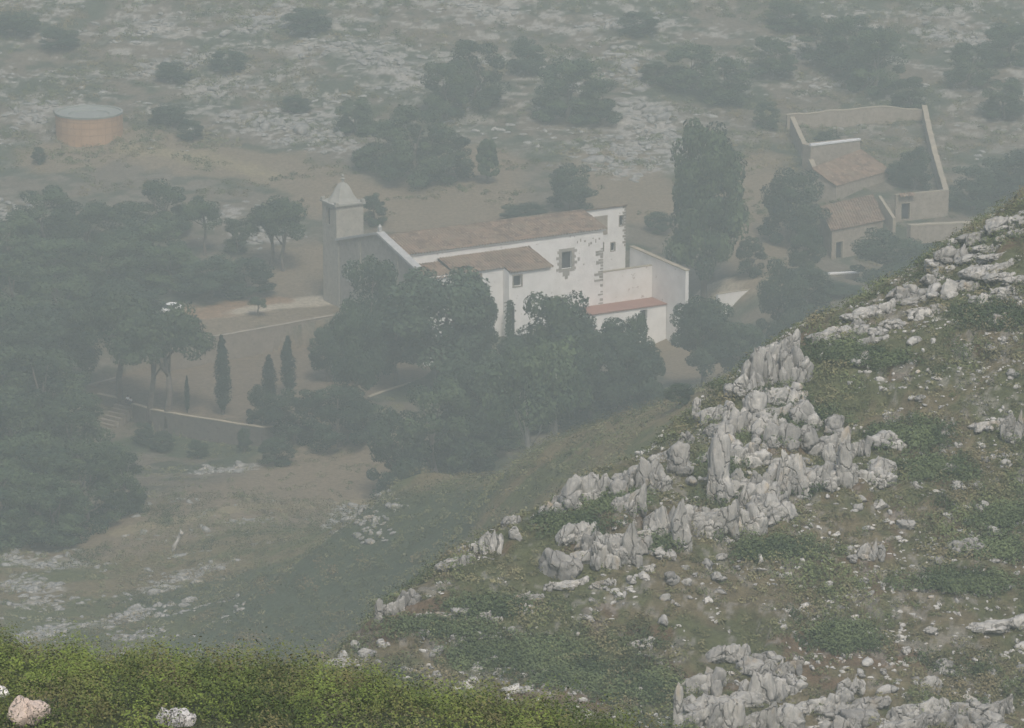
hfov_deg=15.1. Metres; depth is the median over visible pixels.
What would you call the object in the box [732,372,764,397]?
limestone outcrop
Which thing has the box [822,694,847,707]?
limestone outcrop
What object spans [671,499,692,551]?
limestone spire
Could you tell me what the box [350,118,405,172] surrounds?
pine tree
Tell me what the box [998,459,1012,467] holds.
limestone rock
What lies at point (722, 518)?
limestone outcrop
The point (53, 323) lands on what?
pine tree
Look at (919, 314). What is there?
limestone outcrop
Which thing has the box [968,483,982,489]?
limestone rock
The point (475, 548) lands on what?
limestone outcrop
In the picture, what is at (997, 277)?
limestone outcrop
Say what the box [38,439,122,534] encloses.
pine tree
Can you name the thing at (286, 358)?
cypress tree
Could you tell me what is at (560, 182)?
oak tree
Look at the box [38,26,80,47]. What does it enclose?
bush
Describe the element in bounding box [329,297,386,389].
oak tree
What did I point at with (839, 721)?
limestone outcrop
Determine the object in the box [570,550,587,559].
limestone outcrop
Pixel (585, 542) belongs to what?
limestone outcrop
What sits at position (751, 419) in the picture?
limestone outcrop
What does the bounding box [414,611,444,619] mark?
limestone outcrop
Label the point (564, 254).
window
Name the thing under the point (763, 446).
limestone rock
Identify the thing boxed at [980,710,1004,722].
limestone boulder
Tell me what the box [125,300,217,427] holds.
pine tree
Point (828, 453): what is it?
limestone spire
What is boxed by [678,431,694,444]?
limestone outcrop
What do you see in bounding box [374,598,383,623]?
limestone spire
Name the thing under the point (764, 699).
limestone outcrop
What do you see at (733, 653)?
limestone outcrop
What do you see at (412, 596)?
limestone outcrop
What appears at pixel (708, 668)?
limestone outcrop
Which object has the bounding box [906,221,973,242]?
terrace wall
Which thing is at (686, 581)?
limestone rock
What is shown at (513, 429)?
pine tree
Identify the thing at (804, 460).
limestone rock
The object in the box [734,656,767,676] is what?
limestone boulder
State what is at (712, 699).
limestone boulder
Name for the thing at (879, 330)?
limestone outcrop
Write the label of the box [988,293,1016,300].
limestone outcrop
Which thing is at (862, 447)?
limestone outcrop
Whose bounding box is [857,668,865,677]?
limestone rock
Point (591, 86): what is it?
pine tree
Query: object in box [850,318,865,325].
limestone outcrop
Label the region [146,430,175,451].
bush
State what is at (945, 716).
limestone outcrop
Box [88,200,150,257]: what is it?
pine tree
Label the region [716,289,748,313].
wall
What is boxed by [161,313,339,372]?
retaining wall
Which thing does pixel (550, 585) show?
limestone outcrop
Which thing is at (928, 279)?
limestone outcrop
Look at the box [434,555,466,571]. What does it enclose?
limestone outcrop
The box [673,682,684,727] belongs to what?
limestone spire
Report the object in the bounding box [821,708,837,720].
limestone boulder
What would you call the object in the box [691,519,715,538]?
limestone outcrop
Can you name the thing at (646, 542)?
limestone outcrop
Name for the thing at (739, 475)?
limestone spire
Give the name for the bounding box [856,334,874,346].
limestone outcrop
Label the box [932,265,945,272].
limestone rock
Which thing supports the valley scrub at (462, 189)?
on the ground
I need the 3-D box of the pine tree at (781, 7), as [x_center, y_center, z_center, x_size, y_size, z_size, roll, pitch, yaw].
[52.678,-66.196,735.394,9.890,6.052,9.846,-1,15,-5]
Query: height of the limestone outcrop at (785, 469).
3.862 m
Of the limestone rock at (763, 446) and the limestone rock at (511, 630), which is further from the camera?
the limestone rock at (763, 446)
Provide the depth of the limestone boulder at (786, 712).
203.96 m
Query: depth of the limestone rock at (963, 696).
209.08 m
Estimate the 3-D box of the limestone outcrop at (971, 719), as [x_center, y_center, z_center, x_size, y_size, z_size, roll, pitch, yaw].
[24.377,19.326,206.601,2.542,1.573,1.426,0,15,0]
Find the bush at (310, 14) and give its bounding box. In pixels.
[280,8,332,32]
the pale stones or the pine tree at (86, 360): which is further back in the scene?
the pine tree at (86, 360)
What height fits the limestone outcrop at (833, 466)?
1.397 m
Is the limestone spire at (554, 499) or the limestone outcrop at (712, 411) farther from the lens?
the limestone outcrop at (712, 411)
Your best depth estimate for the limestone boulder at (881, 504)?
224.26 m
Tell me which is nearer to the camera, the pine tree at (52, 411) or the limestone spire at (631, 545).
the limestone spire at (631, 545)
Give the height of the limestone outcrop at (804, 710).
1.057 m
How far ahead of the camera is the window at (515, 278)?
586.96 m
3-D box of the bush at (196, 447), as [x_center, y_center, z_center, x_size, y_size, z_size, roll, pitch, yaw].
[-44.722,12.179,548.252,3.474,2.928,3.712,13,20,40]
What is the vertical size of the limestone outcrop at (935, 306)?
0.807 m
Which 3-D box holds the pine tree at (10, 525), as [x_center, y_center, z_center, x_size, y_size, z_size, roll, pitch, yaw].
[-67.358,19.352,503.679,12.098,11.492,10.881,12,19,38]
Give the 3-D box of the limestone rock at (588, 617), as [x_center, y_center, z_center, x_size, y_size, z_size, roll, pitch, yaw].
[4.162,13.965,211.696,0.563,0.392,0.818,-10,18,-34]
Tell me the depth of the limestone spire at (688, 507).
218.95 m
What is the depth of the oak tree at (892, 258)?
610.49 m
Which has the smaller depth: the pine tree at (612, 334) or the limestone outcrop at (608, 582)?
the limestone outcrop at (608, 582)
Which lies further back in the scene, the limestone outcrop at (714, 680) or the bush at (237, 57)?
the bush at (237, 57)
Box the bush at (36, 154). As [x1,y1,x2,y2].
[31,147,47,164]
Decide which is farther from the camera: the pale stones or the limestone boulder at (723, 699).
the pale stones
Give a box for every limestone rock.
[337,650,347,658]
[376,638,386,647]
[429,645,443,656]
[470,662,482,670]
[506,626,516,636]
[517,685,532,693]
[583,614,594,621]
[588,583,601,589]
[625,575,636,583]
[634,571,649,580]
[654,550,666,559]
[657,614,667,625]
[659,593,670,600]
[664,571,680,584]
[665,548,676,560]
[669,579,679,585]
[681,565,689,570]
[681,578,691,585]
[685,476,697,485]
[697,456,706,462]
[702,558,712,569]
[710,571,727,581]
[713,588,726,593]
[715,553,727,560]
[760,442,767,449]
[802,457,811,465]
[817,715,830,721]
[845,545,854,553]
[846,554,857,563]
[852,503,863,510]
[855,324,869,335]
[857,495,866,501]
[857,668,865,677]
[880,668,886,674]
[901,646,911,654]
[906,336,921,345]
[909,481,918,487]
[911,676,919,682]
[914,394,924,400]
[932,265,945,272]
[933,662,948,675]
[934,555,943,564]
[937,429,949,435]
[944,264,955,272]
[946,669,958,676]
[947,238,957,245]
[951,480,965,489]
[959,694,975,699]
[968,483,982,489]
[974,504,983,511]
[980,500,988,507]
[981,456,989,462]
[984,344,996,351]
[987,525,1001,536]
[988,668,997,677]
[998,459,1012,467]
[1001,336,1007,341]
[1006,368,1019,377]
[1016,664,1023,672]
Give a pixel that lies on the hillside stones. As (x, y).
(224, 33)
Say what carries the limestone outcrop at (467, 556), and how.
on the ground
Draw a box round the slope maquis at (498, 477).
[0,371,734,675]
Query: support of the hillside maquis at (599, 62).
on the ground
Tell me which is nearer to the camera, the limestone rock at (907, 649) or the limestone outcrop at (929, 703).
the limestone outcrop at (929, 703)
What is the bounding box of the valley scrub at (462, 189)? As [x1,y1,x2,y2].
[6,157,980,281]
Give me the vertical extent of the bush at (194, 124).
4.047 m
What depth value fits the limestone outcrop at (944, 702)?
208.05 m
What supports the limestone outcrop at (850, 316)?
on the ground
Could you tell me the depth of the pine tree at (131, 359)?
555.65 m
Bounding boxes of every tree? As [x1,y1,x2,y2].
[0,210,48,279]
[0,251,56,328]
[0,302,90,391]
[0,344,35,426]
[0,345,92,433]
[0,388,53,474]
[0,430,77,521]
[0,466,35,550]
[5,184,71,248]
[11,238,94,293]
[19,473,93,547]
[28,389,115,480]
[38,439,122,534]
[44,315,103,384]
[51,199,115,261]
[65,288,157,403]
[83,440,137,487]
[86,278,166,323]
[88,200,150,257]
[99,451,150,515]
[110,307,185,423]
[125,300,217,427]
[138,178,192,231]
[171,529,183,550]
[172,253,244,299]
[181,195,222,255]
[184,375,189,412]
[213,334,232,414]
[217,257,276,299]
[223,217,249,252]
[243,194,299,267]
[246,384,276,423]
[247,297,266,316]
[255,196,307,271]
[261,354,278,401]
[263,387,322,445]
[278,335,297,389]
[299,384,373,451]
[307,323,344,381]
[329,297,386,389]
[332,97,375,133]
[339,254,404,382]
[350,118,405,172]
[363,192,387,225]
[366,405,426,499]
[371,299,416,385]
[378,104,452,188]
[379,265,498,387]
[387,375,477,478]
[419,60,468,118]
[420,127,475,183]
[425,412,498,476]
[430,347,508,458]
[441,39,511,109]
[451,297,499,361]
[465,384,525,452]
[475,138,499,183]
[482,343,575,454]
[493,329,533,400]
[508,36,547,73]
[510,408,578,431]
[512,335,603,436]
[519,290,589,425]
[530,56,604,123]
[546,162,598,210]
[549,311,636,424]
[570,78,623,123]
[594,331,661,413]
[625,310,657,409]
[638,61,671,83]
[644,356,665,405]
[661,43,719,90]
[662,117,749,301]
[669,295,741,387]
[697,56,755,106]
[719,321,766,373]
[735,235,767,277]
[748,36,798,76]
[752,101,780,128]
[756,166,832,246]
[756,257,809,341]
[763,0,809,30]
[780,267,835,313]
[787,222,826,276]
[796,16,847,60]
[813,129,844,141]
[816,15,885,74]
[842,25,909,95]
[849,227,924,283]
[885,160,912,184]
[890,76,926,108]
[894,146,933,190]
[907,246,934,259]
[942,42,999,86]
[948,164,998,210]
[977,77,1023,119]
[980,148,1023,199]
[981,22,1023,65]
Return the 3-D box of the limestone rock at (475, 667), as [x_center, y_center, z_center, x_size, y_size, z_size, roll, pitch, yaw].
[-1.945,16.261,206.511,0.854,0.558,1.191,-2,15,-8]
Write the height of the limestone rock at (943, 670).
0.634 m
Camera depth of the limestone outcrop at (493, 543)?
216.65 m
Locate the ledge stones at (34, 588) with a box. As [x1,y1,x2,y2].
[0,460,408,640]
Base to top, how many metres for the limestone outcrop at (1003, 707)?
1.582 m
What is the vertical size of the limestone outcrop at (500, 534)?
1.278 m
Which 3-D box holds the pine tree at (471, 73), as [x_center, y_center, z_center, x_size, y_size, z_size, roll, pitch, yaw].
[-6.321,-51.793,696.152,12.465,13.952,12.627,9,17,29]
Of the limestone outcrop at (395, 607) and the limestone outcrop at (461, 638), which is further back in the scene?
the limestone outcrop at (395, 607)
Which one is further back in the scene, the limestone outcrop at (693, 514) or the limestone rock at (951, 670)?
the limestone outcrop at (693, 514)
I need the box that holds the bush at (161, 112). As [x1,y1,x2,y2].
[147,103,192,124]
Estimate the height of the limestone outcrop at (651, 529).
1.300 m
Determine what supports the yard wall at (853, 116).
on the ground
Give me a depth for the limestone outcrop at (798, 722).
203.91 m
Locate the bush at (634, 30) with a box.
[614,11,659,36]
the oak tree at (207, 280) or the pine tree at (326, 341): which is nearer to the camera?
the pine tree at (326, 341)
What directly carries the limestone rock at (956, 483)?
on the ground
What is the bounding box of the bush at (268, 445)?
[257,436,296,466]
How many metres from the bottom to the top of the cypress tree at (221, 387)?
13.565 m
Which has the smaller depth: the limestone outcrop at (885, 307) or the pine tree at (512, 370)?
the limestone outcrop at (885, 307)
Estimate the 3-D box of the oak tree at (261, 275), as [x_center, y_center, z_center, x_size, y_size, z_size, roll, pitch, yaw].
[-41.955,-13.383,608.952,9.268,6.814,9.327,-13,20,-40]
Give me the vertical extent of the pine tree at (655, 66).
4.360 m
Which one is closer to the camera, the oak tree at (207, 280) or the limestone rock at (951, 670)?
the limestone rock at (951, 670)
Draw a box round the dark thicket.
[377,291,1023,710]
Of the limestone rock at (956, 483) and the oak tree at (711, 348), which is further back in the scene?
the oak tree at (711, 348)
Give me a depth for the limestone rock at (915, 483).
226.18 m
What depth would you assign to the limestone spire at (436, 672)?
204.79 m
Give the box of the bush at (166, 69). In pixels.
[154,60,192,82]
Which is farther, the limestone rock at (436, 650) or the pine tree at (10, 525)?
the pine tree at (10, 525)
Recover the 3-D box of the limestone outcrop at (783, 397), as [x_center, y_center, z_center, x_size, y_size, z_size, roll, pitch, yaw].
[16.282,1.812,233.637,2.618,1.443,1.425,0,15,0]
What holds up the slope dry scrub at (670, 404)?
on the ground
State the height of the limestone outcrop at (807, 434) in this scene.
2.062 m
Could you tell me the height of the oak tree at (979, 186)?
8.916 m
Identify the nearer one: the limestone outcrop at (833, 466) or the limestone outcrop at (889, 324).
the limestone outcrop at (833, 466)
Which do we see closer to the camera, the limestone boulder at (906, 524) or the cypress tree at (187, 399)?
the limestone boulder at (906, 524)
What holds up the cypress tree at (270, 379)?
on the ground
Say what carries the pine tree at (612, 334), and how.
on the ground
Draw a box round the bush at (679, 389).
[663,383,694,408]
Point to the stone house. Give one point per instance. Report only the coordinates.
(844, 168)
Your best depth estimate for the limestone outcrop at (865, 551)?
219.45 m
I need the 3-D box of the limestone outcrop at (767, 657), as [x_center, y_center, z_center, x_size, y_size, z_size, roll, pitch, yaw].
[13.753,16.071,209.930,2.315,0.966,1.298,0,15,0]
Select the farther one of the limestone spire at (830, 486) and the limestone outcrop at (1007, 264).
the limestone outcrop at (1007, 264)
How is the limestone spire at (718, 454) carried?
on the ground
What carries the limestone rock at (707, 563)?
on the ground
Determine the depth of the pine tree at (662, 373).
537.61 m
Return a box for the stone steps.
[100,403,132,429]
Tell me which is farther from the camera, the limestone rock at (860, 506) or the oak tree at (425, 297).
the oak tree at (425, 297)
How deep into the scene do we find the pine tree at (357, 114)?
683.89 m
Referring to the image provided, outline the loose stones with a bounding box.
[325,197,1023,727]
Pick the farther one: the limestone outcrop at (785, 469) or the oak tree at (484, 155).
the oak tree at (484, 155)
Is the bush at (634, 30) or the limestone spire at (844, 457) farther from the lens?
the bush at (634, 30)
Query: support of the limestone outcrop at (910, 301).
on the ground
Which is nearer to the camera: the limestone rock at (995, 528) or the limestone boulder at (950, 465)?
the limestone rock at (995, 528)
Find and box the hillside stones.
[0,0,1023,159]
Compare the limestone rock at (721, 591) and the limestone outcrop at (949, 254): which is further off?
the limestone outcrop at (949, 254)
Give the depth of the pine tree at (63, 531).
498.20 m
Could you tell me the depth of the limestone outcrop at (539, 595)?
213.20 m
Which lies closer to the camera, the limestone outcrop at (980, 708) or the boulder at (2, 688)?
the boulder at (2, 688)
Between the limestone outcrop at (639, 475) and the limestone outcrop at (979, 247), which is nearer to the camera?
the limestone outcrop at (639, 475)
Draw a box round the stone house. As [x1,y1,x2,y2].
[802,138,895,259]
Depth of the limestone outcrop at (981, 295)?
238.23 m
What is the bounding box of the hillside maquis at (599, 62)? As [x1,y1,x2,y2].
[0,0,1023,183]
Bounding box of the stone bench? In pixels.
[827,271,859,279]
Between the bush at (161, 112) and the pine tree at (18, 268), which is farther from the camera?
the bush at (161, 112)
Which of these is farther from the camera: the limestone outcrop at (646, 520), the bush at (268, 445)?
the bush at (268, 445)
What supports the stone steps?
on the ground
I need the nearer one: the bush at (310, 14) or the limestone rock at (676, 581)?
the limestone rock at (676, 581)
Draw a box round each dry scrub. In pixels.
[0,374,725,669]
[305,196,1023,727]
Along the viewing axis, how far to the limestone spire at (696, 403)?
232.89 m
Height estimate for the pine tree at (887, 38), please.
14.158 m
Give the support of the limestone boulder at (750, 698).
on the ground
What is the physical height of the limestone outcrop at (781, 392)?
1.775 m
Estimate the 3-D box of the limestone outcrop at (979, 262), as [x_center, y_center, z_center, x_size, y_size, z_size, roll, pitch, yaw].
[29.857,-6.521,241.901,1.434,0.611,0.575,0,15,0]
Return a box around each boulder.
[0,685,9,697]
[7,695,50,726]
[154,707,196,727]
[350,640,358,646]
[356,648,376,657]
[450,607,468,615]
[538,547,582,580]
[683,701,703,714]
[697,694,719,707]
[718,695,744,703]
[723,383,732,397]
[730,690,763,707]
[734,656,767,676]
[777,703,803,727]
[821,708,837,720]
[836,687,853,703]
[838,708,879,727]
[849,350,872,367]
[867,455,898,473]
[873,499,889,509]
[896,519,915,529]
[919,675,941,694]
[924,259,946,273]
[924,626,938,633]
[935,658,953,667]
[939,463,958,473]
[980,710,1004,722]
[988,721,1012,727]
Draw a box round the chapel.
[320,173,689,366]
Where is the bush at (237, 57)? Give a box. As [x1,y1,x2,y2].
[208,50,248,70]
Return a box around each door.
[835,239,843,258]
[900,202,910,219]
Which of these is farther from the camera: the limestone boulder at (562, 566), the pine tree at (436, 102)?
the pine tree at (436, 102)
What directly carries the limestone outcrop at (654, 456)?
on the ground
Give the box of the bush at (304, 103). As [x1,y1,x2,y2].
[281,94,313,112]
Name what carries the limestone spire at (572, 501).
on the ground
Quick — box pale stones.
[0,496,282,666]
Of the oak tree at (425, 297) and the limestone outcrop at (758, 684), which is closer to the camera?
the limestone outcrop at (758, 684)
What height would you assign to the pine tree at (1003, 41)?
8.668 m
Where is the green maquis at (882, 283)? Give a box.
[302,185,1023,727]
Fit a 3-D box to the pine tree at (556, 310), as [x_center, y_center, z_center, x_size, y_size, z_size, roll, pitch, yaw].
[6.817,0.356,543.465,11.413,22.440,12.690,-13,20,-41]
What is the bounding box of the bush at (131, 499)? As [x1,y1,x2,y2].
[122,492,141,512]
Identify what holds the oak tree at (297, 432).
on the ground
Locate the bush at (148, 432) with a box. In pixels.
[130,422,154,444]
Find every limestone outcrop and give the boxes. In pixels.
[324,657,351,668]
[383,596,405,615]
[396,588,421,606]
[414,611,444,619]
[418,628,429,636]
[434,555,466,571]
[442,553,474,563]
[460,631,480,642]
[470,543,479,552]
[477,533,503,543]
[479,530,502,553]
[491,616,502,622]
[500,515,520,526]
[516,591,530,599]
[519,603,534,614]
[530,593,544,600]
[538,501,552,514]
[543,581,556,591]
[550,500,568,512]
[553,575,589,590]
[555,521,599,545]
[558,472,609,502]
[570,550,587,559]
[574,531,601,550]
[581,538,627,570]
[594,580,604,584]
[604,577,616,585]
[607,474,630,493]
[610,483,646,517]
[613,525,657,538]
[615,535,653,554]
[626,457,663,487]
[627,636,654,650]
[639,563,655,571]
[642,505,689,528]
[643,518,659,535]
[648,448,669,463]
[648,470,672,491]
[649,545,663,555]
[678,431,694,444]
[680,666,726,696]
[683,693,706,708]
[683,704,711,726]
[689,506,711,531]
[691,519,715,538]
[692,498,739,539]
[693,400,734,426]
[697,666,726,686]
[699,508,735,534]
[702,411,747,437]
[702,444,733,463]
[705,643,750,663]
[705,698,745,727]
[722,406,748,420]
[728,434,742,446]
[730,442,758,467]
[730,478,749,498]
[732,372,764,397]
[732,442,771,467]
[736,480,779,506]
[738,670,778,704]
[739,504,768,536]
[740,347,777,388]
[743,701,777,727]
[745,470,772,484]
[747,412,771,436]
[749,328,800,362]
[751,413,786,434]
[751,421,787,447]
[751,651,785,663]
[758,663,779,676]
[762,692,767,702]
[765,381,802,402]
[765,454,794,466]
[766,402,792,419]
[766,449,806,496]
[766,501,797,525]
[768,659,790,677]
[770,423,819,451]
[773,386,806,405]
[773,673,807,695]
[774,472,800,495]
[774,681,787,702]
[776,346,813,386]
[777,490,788,503]
[777,715,805,727]
[781,656,804,675]
[795,693,839,715]
[798,706,807,719]
[803,462,830,492]
[804,328,843,343]
[804,425,851,456]
[810,460,835,469]
[819,715,861,727]
[822,325,859,336]
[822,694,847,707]
[831,463,858,483]
[837,677,865,694]
[837,702,877,710]
[839,310,875,320]
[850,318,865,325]
[851,695,891,708]
[852,298,895,317]
[852,435,872,458]
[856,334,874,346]
[856,542,885,561]
[857,334,889,342]
[858,467,897,489]
[863,326,888,335]
[865,712,928,727]
[878,318,908,329]
[885,284,925,299]
[886,704,918,720]
[896,295,927,304]
[896,697,934,713]
[905,303,934,313]
[907,307,933,320]
[919,272,946,284]
[920,705,944,714]
[921,697,950,709]
[925,278,968,299]
[928,704,958,726]
[930,303,947,313]
[931,702,946,712]
[933,243,974,263]
[943,537,988,554]
[946,711,990,727]
[949,699,989,714]
[955,231,988,245]
[957,253,985,264]
[957,258,1015,279]
[957,280,979,291]
[967,293,991,303]
[967,418,1003,432]
[971,613,1023,633]
[973,244,993,250]
[976,251,1005,260]
[976,259,990,264]
[982,246,998,253]
[982,272,1015,282]
[983,215,1022,235]
[985,215,1008,223]
[986,312,1015,325]
[986,693,1012,716]
[987,260,1010,272]
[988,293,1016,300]
[990,285,1022,295]
[995,235,1006,242]
[999,409,1023,443]
[1001,275,1023,283]
[1006,228,1023,237]
[1011,217,1023,224]
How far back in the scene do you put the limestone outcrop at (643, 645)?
209.90 m
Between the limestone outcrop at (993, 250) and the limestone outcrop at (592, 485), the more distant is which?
the limestone outcrop at (993, 250)
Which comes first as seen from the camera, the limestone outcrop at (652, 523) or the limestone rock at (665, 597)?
the limestone rock at (665, 597)
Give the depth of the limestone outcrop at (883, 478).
226.20 m
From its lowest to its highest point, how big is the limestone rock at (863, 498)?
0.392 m
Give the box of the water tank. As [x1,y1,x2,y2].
[55,105,122,146]
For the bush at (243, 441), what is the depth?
548.33 m
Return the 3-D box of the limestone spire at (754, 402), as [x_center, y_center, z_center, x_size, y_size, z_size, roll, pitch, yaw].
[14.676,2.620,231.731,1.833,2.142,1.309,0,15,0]
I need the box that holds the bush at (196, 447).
[186,439,209,457]
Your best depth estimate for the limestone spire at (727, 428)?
228.34 m
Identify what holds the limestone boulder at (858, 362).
on the ground
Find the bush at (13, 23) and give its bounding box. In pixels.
[0,10,40,35]
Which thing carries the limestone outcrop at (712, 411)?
on the ground
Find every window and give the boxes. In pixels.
[512,274,522,287]
[556,247,576,278]
[610,242,615,251]
[619,215,623,226]
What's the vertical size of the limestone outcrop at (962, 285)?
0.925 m
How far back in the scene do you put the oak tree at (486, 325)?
563.93 m
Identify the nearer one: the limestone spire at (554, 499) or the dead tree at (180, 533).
the limestone spire at (554, 499)
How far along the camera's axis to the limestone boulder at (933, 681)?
209.53 m
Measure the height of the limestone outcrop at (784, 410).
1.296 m
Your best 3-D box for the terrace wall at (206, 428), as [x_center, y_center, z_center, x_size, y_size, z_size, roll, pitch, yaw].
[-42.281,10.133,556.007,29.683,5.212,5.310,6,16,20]
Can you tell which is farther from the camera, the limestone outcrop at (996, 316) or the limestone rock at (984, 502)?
the limestone outcrop at (996, 316)
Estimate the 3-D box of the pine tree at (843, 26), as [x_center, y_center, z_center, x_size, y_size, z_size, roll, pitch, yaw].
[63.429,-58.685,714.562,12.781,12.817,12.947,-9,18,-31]
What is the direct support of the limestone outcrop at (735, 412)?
on the ground
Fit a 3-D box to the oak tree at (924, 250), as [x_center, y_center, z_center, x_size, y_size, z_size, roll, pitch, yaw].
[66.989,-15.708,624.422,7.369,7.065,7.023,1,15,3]
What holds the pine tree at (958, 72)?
on the ground
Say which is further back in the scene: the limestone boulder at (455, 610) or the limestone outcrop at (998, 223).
the limestone outcrop at (998, 223)
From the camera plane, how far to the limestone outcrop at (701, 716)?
202.90 m
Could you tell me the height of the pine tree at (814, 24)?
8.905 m
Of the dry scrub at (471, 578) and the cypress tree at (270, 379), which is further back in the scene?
the cypress tree at (270, 379)
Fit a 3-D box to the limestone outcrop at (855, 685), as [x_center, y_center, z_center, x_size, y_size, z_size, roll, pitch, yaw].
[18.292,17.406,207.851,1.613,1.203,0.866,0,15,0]
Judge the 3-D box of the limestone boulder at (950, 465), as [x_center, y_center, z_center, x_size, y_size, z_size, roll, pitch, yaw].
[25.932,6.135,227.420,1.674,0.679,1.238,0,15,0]
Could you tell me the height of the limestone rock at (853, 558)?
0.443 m
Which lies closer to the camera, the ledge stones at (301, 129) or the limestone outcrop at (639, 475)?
the limestone outcrop at (639, 475)
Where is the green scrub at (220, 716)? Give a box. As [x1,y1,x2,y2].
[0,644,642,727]
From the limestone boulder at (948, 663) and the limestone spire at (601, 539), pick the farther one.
the limestone spire at (601, 539)
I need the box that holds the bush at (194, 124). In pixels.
[175,119,203,140]
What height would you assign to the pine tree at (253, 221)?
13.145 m
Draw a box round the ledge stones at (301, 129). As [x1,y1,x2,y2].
[0,0,996,249]
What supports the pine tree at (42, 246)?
on the ground
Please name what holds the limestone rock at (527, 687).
on the ground
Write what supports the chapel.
on the ground
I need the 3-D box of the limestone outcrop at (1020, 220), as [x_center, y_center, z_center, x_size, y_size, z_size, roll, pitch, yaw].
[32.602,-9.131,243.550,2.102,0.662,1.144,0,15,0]
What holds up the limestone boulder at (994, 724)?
on the ground
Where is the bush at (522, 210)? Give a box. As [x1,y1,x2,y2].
[499,201,549,218]
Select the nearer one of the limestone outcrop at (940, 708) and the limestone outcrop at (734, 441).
the limestone outcrop at (940, 708)
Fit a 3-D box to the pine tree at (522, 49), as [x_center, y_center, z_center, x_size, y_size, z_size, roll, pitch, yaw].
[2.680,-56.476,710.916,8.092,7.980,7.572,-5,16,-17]
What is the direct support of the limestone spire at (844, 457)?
on the ground
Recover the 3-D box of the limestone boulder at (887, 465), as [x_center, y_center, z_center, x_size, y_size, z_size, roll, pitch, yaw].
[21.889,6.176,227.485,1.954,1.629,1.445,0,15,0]
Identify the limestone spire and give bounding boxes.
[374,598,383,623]
[432,670,441,679]
[480,612,490,621]
[508,526,521,540]
[551,495,559,504]
[563,494,584,510]
[595,533,614,553]
[608,479,626,496]
[611,473,622,479]
[622,521,642,567]
[654,505,670,537]
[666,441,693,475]
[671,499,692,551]
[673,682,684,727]
[685,504,697,522]
[691,397,700,419]
[706,428,733,504]
[706,470,728,499]
[710,423,733,439]
[729,468,744,481]
[742,390,771,417]
[745,500,785,520]
[749,493,782,517]
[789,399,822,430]
[797,479,811,499]
[805,465,837,492]
[822,443,835,462]
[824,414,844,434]
[835,439,854,488]
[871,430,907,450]
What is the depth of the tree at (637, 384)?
531.20 m
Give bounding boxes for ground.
[0,0,1023,727]
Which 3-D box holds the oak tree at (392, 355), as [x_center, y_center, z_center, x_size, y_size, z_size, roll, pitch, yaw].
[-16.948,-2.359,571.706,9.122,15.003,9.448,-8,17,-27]
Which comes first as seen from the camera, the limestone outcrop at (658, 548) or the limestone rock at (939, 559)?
the limestone outcrop at (658, 548)
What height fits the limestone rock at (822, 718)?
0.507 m
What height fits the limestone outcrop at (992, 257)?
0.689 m
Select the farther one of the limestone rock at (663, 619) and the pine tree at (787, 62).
the pine tree at (787, 62)
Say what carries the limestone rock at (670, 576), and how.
on the ground
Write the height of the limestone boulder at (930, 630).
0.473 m
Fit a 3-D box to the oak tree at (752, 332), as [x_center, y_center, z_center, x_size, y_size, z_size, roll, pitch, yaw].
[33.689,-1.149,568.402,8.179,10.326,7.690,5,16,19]
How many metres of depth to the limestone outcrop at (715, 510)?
219.06 m
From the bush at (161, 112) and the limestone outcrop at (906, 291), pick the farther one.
the bush at (161, 112)
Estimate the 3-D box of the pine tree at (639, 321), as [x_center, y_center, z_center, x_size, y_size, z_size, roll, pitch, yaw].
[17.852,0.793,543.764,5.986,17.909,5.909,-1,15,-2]
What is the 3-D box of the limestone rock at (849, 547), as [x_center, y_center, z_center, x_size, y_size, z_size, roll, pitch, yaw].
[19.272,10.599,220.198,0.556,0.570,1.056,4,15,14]
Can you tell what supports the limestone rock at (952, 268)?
on the ground
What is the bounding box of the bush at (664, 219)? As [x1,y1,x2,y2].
[644,211,671,234]
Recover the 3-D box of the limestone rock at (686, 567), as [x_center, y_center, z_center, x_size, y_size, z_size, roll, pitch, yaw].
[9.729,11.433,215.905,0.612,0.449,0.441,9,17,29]
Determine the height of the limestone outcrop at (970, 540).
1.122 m
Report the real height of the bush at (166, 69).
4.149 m
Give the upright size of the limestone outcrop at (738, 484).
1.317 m
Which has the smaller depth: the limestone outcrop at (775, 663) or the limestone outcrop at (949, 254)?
the limestone outcrop at (775, 663)
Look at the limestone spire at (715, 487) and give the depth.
222.06 m
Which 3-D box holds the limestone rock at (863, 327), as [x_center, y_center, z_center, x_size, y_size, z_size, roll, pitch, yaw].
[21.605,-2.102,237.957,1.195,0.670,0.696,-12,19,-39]
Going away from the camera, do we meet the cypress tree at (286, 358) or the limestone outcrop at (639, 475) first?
the limestone outcrop at (639, 475)
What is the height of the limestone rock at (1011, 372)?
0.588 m
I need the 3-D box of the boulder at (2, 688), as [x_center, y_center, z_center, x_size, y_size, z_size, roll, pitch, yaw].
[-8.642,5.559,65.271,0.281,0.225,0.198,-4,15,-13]
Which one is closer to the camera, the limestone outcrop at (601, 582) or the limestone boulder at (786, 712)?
the limestone boulder at (786, 712)
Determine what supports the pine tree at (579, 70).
on the ground
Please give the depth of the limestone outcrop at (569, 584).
214.36 m
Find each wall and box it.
[87,377,115,387]
[97,392,116,406]
[133,403,318,445]
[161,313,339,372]
[367,381,413,398]
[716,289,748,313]
[786,105,928,128]
[790,117,815,174]
[894,189,948,221]
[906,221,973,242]
[922,105,947,189]
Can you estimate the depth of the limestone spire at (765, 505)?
220.98 m
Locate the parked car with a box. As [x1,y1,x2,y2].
[162,302,181,312]
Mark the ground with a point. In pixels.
(296, 294)
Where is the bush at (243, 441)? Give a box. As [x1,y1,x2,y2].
[236,427,252,451]

